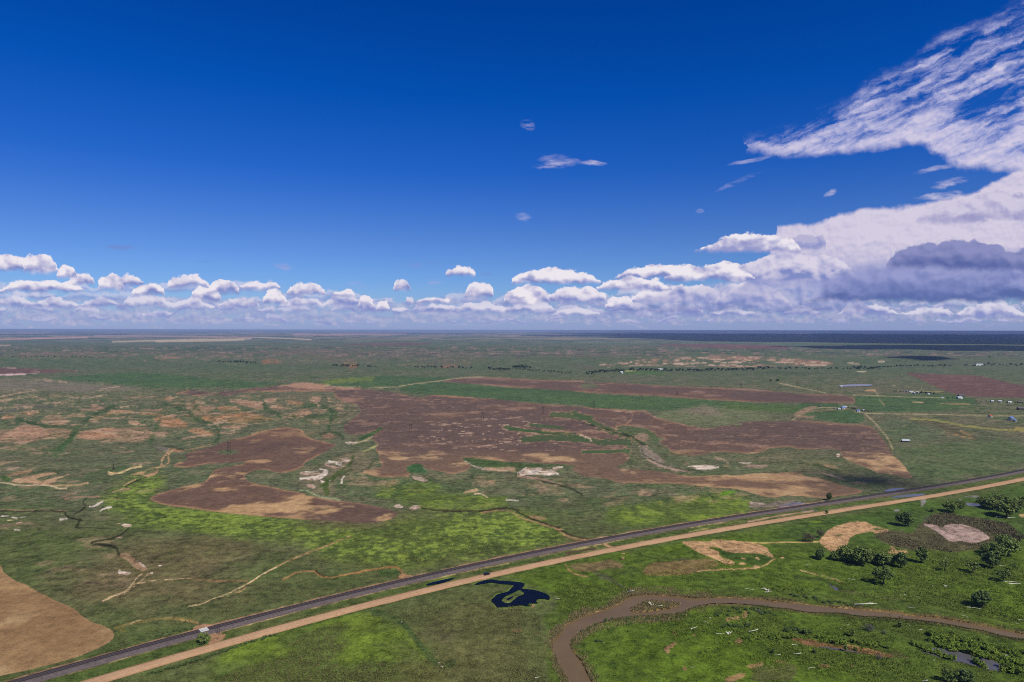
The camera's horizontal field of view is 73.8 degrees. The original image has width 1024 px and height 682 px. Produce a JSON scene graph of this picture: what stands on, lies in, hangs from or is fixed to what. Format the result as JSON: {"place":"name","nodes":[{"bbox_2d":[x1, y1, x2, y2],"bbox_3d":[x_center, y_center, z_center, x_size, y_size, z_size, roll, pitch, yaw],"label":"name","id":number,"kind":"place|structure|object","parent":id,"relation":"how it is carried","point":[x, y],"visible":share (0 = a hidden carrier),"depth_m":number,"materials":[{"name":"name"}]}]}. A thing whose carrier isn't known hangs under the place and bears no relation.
{"place":"outdoors","nodes":[
{"label":"outdoors","id":0,"kind":"place"},
{"bbox_2d":[0,366,75,373],"bbox_3d":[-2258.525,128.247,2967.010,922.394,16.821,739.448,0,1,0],"label":"ploughed field","id":1,"kind":"structure","parent":0,"point":[14,370],"depth_m":2996.43,"materials":[{"name":"brown soil"}]},
{"bbox_2d":[0,565,113,675],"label":"ploughed field","id":2,"kind":"structure","parent":0,"point":[37,628],"depth_m":406.95,"materials":[{"name":"beige soil"}]},
{"bbox_2d":[151,427,396,522],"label":"ploughed field","id":3,"kind":"structure","parent":0,"point":[231,489],"depth_m":763.94,"materials":[{"name":"brown soil"}]},
{"bbox_2d":[343,342,433,344],"bbox_3d":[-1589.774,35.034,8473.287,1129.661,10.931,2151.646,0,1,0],"label":"ploughed field","id":4,"kind":"structure","parent":0,"point":[406,343],"depth_m":8859.14,"materials":[{"name":"brown soil"}]},
{"bbox_2d":[426,578,453,584],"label":"pond","id":5,"kind":"structure","parent":0,"point":[439,581],"depth_m":489.10,"materials":[{"name":"liquid"}]},
{"bbox_2d":[0,330,1023,681],"bbox_3d":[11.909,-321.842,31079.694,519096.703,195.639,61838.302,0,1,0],"label":"ground","id":6,"kind":"structure","parent":0,"point":[88,532],"depth_m":696.44,"materials":[{"name":"green plant"}]},
{"bbox_2d":[197,632,208,643],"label":"bush","id":7,"kind":"object","parent":6,"relation":"on","point":[203,637],"visible":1,"depth_m":390.59,"materials":[{"name":"green plant"}]},
{"bbox_2d":[101,533,528,627],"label":"grass tufts","id":8,"kind":"object","parent":6,"relation":"on","point":[416,558],"visible":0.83,"depth_m":519.31,"materials":[{"name":"green plant"}]},
{"bbox_2d":[219,590,542,681],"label":"grass tufts","id":9,"kind":"object","parent":6,"relation":"on","point":[362,668],"visible":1,"depth_m":368.31,"materials":[{"name":"green plant"}]},
{"bbox_2d":[7,469,1023,681],"bbox_3d":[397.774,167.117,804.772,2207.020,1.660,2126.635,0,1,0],"label":"railway","id":10,"kind":"object","parent":6,"relation":"on","point":[94,661],"visible":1,"depth_m":482.97,"materials":[{"name":"metal"}]},
{"bbox_2d":[630,599,680,611],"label":"reeds","id":11,"kind":"object","parent":6,"relation":"on","point":[648,607],"visible":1,"depth_m":445.18,"materials":[{"name":"green plant"}]},
{"bbox_2d":[544,585,1023,681],"bbox_3d":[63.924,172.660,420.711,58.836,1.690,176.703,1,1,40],"label":"reeds","id":12,"kind":"object","parent":6,"relation":"on","point":[593,608],"visible":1,"depth_m":441.15,"materials":[{"name":"green plant"}]},
{"bbox_2d":[555,544,1023,621],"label":"grass tufts","id":13,"kind":"object","parent":6,"relation":"on","point":[912,597],"visible":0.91,"depth_m":481.06,"materials":[{"name":"green plant"}]},
{"bbox_2d":[570,602,1023,681],"bbox_3d":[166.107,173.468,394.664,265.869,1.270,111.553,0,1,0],"label":"reeds","id":14,"kind":"object","parent":6,"relation":"on","point":[910,621],"visible":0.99,"depth_m":423.70,"materials":[{"name":"green plant"}]},
{"bbox_2d":[589,611,1023,681],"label":"grass tufts","id":15,"kind":"object","parent":6,"relation":"on","point":[854,662],"visible":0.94,"depth_m":382.01,"materials":[{"name":"green plant"}]},
{"bbox_2d":[802,532,810,541],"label":"leafless shrub","id":16,"kind":"object","parent":6,"relation":"on","point":[807,535],"visible":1,"depth_m":581.92,"materials":[{"name":"green plant"}]},
{"bbox_2d":[816,528,823,535],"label":"leafless shrub","id":17,"kind":"object","parent":6,"relation":"on","point":[818,532],"visible":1,"depth_m":592.45,"materials":[{"name":"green plant"}]},
{"bbox_2d":[815,548,825,558],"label":"cottonwood tree","id":18,"kind":"object","parent":6,"relation":"on","point":[820,554],"visible":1,"depth_m":534.11,"materials":[{"name":"green plant"}]},
{"bbox_2d":[826,493,832,499],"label":"cottonwood tree","id":19,"kind":"object","parent":6,"relation":"on","point":[829,495],"visible":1,"depth_m":722.11,"materials":[{"name":"green plant"}]},
{"bbox_2d":[828,551,840,560],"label":"cottonwood tree","id":20,"kind":"object","parent":6,"relation":"on","point":[834,555],"visible":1,"depth_m":532.25,"materials":[{"name":"green plant"}]},
{"bbox_2d":[836,544,854,560],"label":"cottonwood tree","id":21,"kind":"object","parent":6,"relation":"on","point":[844,551],"visible":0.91,"depth_m":529.22,"materials":[{"name":"green plant"}]},
{"bbox_2d":[849,628,854,634],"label":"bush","id":22,"kind":"object","parent":6,"relation":"on","point":[852,632],"visible":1,"depth_m":401.27,"materials":[{"name":"green plant"}]},
{"bbox_2d":[850,546,874,564],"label":"cottonwood tree","id":23,"kind":"object","parent":6,"relation":"on","point":[861,554],"visible":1,"depth_m":518.89,"materials":[{"name":"green plant"}]},
{"bbox_2d":[861,624,875,631],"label":"leafless shrub","id":24,"kind":"object","parent":6,"relation":"on","point":[871,627],"visible":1,"depth_m":408.79,"materials":[{"name":"grey plant"}]},
{"bbox_2d":[870,550,877,562],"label":"cottonwood tree","id":25,"kind":"object","parent":6,"relation":"on","point":[873,553],"visible":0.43,"depth_m":525.96,"materials":[{"name":"green plant"}]},
{"bbox_2d":[871,565,894,584],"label":"cottonwood tree","id":26,"kind":"object","parent":6,"relation":"on","point":[876,571],"visible":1,"depth_m":482.26,"materials":[{"name":"green plant"}]},
{"bbox_2d":[876,551,891,565],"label":"cottonwood tree","id":27,"kind":"object","parent":6,"relation":"on","point":[883,556],"visible":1,"depth_m":519.72,"materials":[{"name":"green plant"}]},
{"bbox_2d":[885,552,895,564],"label":"cottonwood tree","id":28,"kind":"object","parent":6,"relation":"on","point":[892,561],"visible":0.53,"depth_m":523.62,"materials":[{"name":"green plant"}]},
{"bbox_2d":[894,552,908,567],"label":"cottonwood tree","id":29,"kind":"object","parent":6,"relation":"on","point":[900,558],"visible":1,"depth_m":517.21,"materials":[{"name":"green plant"}]},
{"bbox_2d":[895,511,914,525],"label":"cottonwood tree","id":30,"kind":"object","parent":6,"relation":"on","point":[903,516],"visible":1,"depth_m":624.95,"materials":[{"name":"green plant"}]},
{"bbox_2d":[915,546,928,562],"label":"cottonwood tree","id":31,"kind":"object","parent":6,"relation":"on","point":[921,553],"visible":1,"depth_m":527.32,"materials":[{"name":"green plant"}]},
{"bbox_2d":[920,645,929,652],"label":"willow bush","id":32,"kind":"object","parent":6,"relation":"on","point":[927,649],"visible":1,"depth_m":381.91,"materials":[{"name":"green plant"}]},
{"bbox_2d":[935,642,946,647],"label":"willow bush","id":33,"kind":"object","parent":6,"relation":"on","point":[940,644],"visible":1,"depth_m":387.35,"materials":[{"name":"green plant"}]},
{"bbox_2d":[873,512,1015,551],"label":"reeds","id":34,"kind":"object","parent":6,"relation":"on","point":[981,526],"visible":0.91,"depth_m":610.99,"materials":[{"name":"green plant"}]},
{"bbox_2d":[939,559,950,570],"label":"cottonwood tree","id":35,"kind":"object","parent":6,"relation":"on","point":[942,564],"visible":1,"depth_m":512.45,"materials":[{"name":"green plant"}]},
{"bbox_2d":[942,500,958,512],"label":"cottonwood tree","id":36,"kind":"object","parent":6,"relation":"on","point":[950,505],"visible":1,"depth_m":674.09,"materials":[{"name":"green plant"}]},
{"bbox_2d":[942,667,960,681],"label":"cottonwood tree","id":37,"kind":"object","parent":6,"relation":"on","point":[954,677],"visible":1,"depth_m":347.26,"materials":[{"name":"green plant"}]},
{"bbox_2d":[948,637,955,644],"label":"willow bush","id":38,"kind":"object","parent":6,"relation":"on","point":[953,639],"visible":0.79,"depth_m":391.82,"materials":[{"name":"green plant"}]},
{"bbox_2d":[947,641,959,651],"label":"willow bush","id":39,"kind":"object","parent":6,"relation":"on","point":[952,648],"visible":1,"depth_m":384.06,"materials":[{"name":"green plant"}]},
{"bbox_2d":[954,500,966,508],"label":"bush","id":40,"kind":"object","parent":6,"relation":"on","point":[962,504],"visible":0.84,"depth_m":688.17,"materials":[{"name":"green plant"}]},
{"bbox_2d":[955,641,966,651],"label":"willow bush","id":41,"kind":"object","parent":6,"relation":"on","point":[961,646],"visible":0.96,"depth_m":385.83,"materials":[{"name":"green plant"}]},
{"bbox_2d":[955,636,967,641],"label":"willow bush","id":42,"kind":"object","parent":6,"relation":"on","point":[961,637],"visible":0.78,"depth_m":393.07,"materials":[{"name":"green plant"}]},
{"bbox_2d":[955,669,975,681],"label":"cottonwood tree","id":43,"kind":"object","parent":6,"relation":"on","point":[964,675],"visible":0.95,"depth_m":344.58,"materials":[{"name":"green plant"}]},
{"bbox_2d":[963,644,973,651],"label":"willow bush","id":44,"kind":"object","parent":6,"relation":"on","point":[969,649],"visible":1,"depth_m":380.06,"materials":[{"name":"green plant"}]},
{"bbox_2d":[965,636,972,643],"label":"willow bush","id":45,"kind":"object","parent":6,"relation":"on","point":[969,638],"visible":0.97,"depth_m":392.18,"materials":[{"name":"green plant"}]},
{"bbox_2d":[964,561,981,572],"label":"cottonwood tree","id":46,"kind":"object","parent":6,"relation":"on","point":[970,565],"visible":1,"depth_m":507.61,"materials":[{"name":"green plant"}]},
{"bbox_2d":[974,496,985,506],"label":"cottonwood tree","id":47,"kind":"object","parent":6,"relation":"on","point":[980,499],"visible":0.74,"depth_m":700.01,"materials":[{"name":"green plant"}]},
{"bbox_2d":[977,650,985,657],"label":"willow bush","id":48,"kind":"object","parent":6,"relation":"on","point":[982,653],"visible":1,"depth_m":375.35,"materials":[{"name":"green plant"}]},
{"bbox_2d":[971,590,992,607],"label":"cottonwood tree","id":49,"kind":"object","parent":6,"relation":"on","point":[980,596],"visible":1,"depth_m":443.74,"materials":[{"name":"green plant"}]},
{"bbox_2d":[979,543,990,552],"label":"bush","id":50,"kind":"object","parent":6,"relation":"on","point":[983,549],"visible":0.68,"depth_m":550.39,"materials":[{"name":"green plant"}]},
{"bbox_2d":[983,644,991,650],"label":"willow bush","id":51,"kind":"object","parent":6,"relation":"on","point":[987,648],"visible":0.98,"depth_m":383.62,"materials":[{"name":"green plant"}]},
{"bbox_2d":[985,650,992,658],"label":"willow bush","id":52,"kind":"object","parent":6,"relation":"on","point":[987,654],"visible":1,"depth_m":374.88,"materials":[{"name":"green plant"}]},
{"bbox_2d":[980,551,1000,567],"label":"cottonwood tree","id":53,"kind":"object","parent":6,"relation":"on","point":[989,558],"visible":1,"depth_m":517.18,"materials":[{"name":"green plant"}]},
{"bbox_2d":[983,496,999,508],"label":"cottonwood tree","id":54,"kind":"object","parent":6,"relation":"on","point":[990,501],"visible":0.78,"depth_m":687.90,"materials":[{"name":"green plant"}]},
{"bbox_2d":[986,543,1008,558],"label":"cottonwood tree","id":55,"kind":"object","parent":6,"relation":"on","point":[999,550],"visible":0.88,"depth_m":536.78,"materials":[{"name":"green plant"}]},
{"bbox_2d":[991,492,1010,499],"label":"cottonwood tree","id":56,"kind":"object","parent":6,"relation":"on","point":[999,496],"visible":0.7,"depth_m":712.54,"materials":[{"name":"green plant"}]},
{"bbox_2d":[995,656,1007,662],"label":"willow bush","id":57,"kind":"object","parent":6,"relation":"on","point":[1001,659],"visible":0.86,"depth_m":371.61,"materials":[{"name":"green plant"}]},
{"bbox_2d":[996,569,1010,581],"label":"cottonwood tree","id":58,"kind":"object","parent":6,"relation":"on","point":[1005,573],"visible":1,"depth_m":488.53,"materials":[{"name":"green plant"}]},
{"bbox_2d":[993,533,1014,540],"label":"cottonwood tree","id":59,"kind":"object","parent":6,"relation":"on","point":[998,536],"visible":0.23,"depth_m":567.02,"materials":[{"name":"green plant"}]},
{"bbox_2d":[1000,655,1011,661],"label":"willow bush","id":60,"kind":"object","parent":6,"relation":"on","point":[1006,659],"visible":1,"depth_m":370.43,"materials":[{"name":"green plant"}]},
{"bbox_2d":[998,661,1016,667],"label":"willow bush","id":61,"kind":"object","parent":6,"relation":"on","point":[1003,663],"visible":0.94,"depth_m":363.06,"materials":[{"name":"green plant"}]},
{"bbox_2d":[999,663,1015,672],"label":"willow bush","id":62,"kind":"object","parent":6,"relation":"on","point":[1005,667],"visible":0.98,"depth_m":363.04,"materials":[{"name":"green plant"}]},
{"bbox_2d":[999,664,1015,673],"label":"willow bush","id":63,"kind":"object","parent":6,"relation":"on","point":[1010,670],"visible":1,"depth_m":359.97,"materials":[{"name":"green plant"}]},
{"bbox_2d":[993,498,1022,517],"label":"cottonwood tree","id":64,"kind":"object","parent":6,"relation":"on","point":[1005,506],"visible":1,"depth_m":656.67,"materials":[{"name":"green plant"}]},
{"bbox_2d":[997,535,1021,555],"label":"cottonwood tree","id":65,"kind":"object","parent":6,"relation":"on","point":[1012,545],"visible":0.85,"depth_m":543.21,"materials":[{"name":"green plant"}]},
{"bbox_2d":[1009,560,1016,567],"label":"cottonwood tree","id":66,"kind":"object","parent":6,"relation":"on","point":[1013,564],"visible":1,"depth_m":513.45,"materials":[{"name":"green plant"}]},
{"bbox_2d":[1009,667,1023,672],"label":"willow bush","id":67,"kind":"object","parent":6,"relation":"on","point":[1017,670],"visible":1,"depth_m":357.21,"materials":[{"name":"green plant"}]},
{"bbox_2d":[1011,530,1023,541],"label":"leafless shrub","id":68,"kind":"object","parent":6,"relation":"on","point":[1017,537],"visible":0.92,"depth_m":579.22,"materials":[{"name":"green plant"}]},
{"bbox_2d":[1012,498,1023,511],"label":"cottonwood tree","id":69,"kind":"object","parent":6,"relation":"on","point":[1018,501],"visible":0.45,"depth_m":677.43,"materials":[{"name":"green plant"}]},
{"bbox_2d":[474,579,549,606],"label":"pond","id":70,"kind":"structure","parent":0,"point":[528,596],"depth_m":463.51,"materials":[{"name":"liquid"}]},
{"bbox_2d":[0,0,1023,332],"label":"sky","id":71,"kind":"structure","parent":0,"point":[676,166],"materials":[{"name":"blue"}]},
{"bbox_2d":[176,382,911,496],"bbox_3d":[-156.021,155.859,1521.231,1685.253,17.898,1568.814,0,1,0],"label":"ploughed field","id":72,"kind":"structure","parent":0,"point":[447,433],"depth_m":1151.32,"materials":[{"name":"brown soil"}]},
{"bbox_2d":[81,477,1023,681],"bbox_3d":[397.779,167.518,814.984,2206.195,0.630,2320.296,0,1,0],"label":"road","id":73,"kind":"structure","parent":0,"point":[118,674],"depth_m":477.86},
{"bbox_2d":[445,376,854,402],"bbox_3d":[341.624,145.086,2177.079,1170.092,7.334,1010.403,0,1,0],"label":"ploughed field","id":74,"kind":"structure","parent":0,"point":[743,394],"depth_m":2036.74,"materials":[{"name":"brown soil"}]},
{"bbox_2d":[659,343,790,348],"bbox_3d":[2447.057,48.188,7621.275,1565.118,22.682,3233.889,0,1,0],"label":"ploughed field","id":75,"kind":"structure","parent":0,"point":[732,345],"depth_m":7717.82,"materials":[{"name":"brown soil"}]},
{"bbox_2d":[553,595,1023,681],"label":"river","id":76,"kind":"structure","parent":0,"point":[571,663],"depth_m":432.23,"materials":[{"name":"liquid"}]},
{"bbox_2d":[821,647,860,652],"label":"water","id":77,"kind":"structure","parent":0,"point":[840,649],"depth_m":385.51,"materials":[{"name":"grey liquid"}]},
{"bbox_2d":[839,384,871,386],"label":"lake","id":78,"kind":"structure","parent":0,"point":[856,385],"depth_m":2241.27,"materials":[{"name":"liquid"}]},
{"bbox_2d":[884,488,905,491],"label":"water","id":79,"kind":"structure","parent":0,"point":[891,489],"depth_m":774.07,"materials":[{"name":"liquid"}]},
{"bbox_2d":[890,494,924,497],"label":"water","id":80,"kind":"structure","parent":0,"point":[910,495],"depth_m":745.99,"materials":[{"name":"blue liquid"}]},
{"bbox_2d":[921,648,1004,670],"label":"water","id":81,"kind":"structure","parent":0,"point":[965,658],"depth_m":374.06,"materials":[{"name":"grey liquid"}]},
{"bbox_2d":[907,372,1023,397],"bbox_3d":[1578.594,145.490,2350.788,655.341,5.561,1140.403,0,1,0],"label":"ploughed field","id":82,"kind":"structure","parent":0,"point":[973,385],"depth_m":2263.48,"materials":[{"name":"brown soil"}]},
{"bbox_2d":[965,503,979,505],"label":"water","id":83,"kind":"structure","parent":0,"point":[971,504],"depth_m":707.84,"materials":[{"name":"liquid"}]}
]}

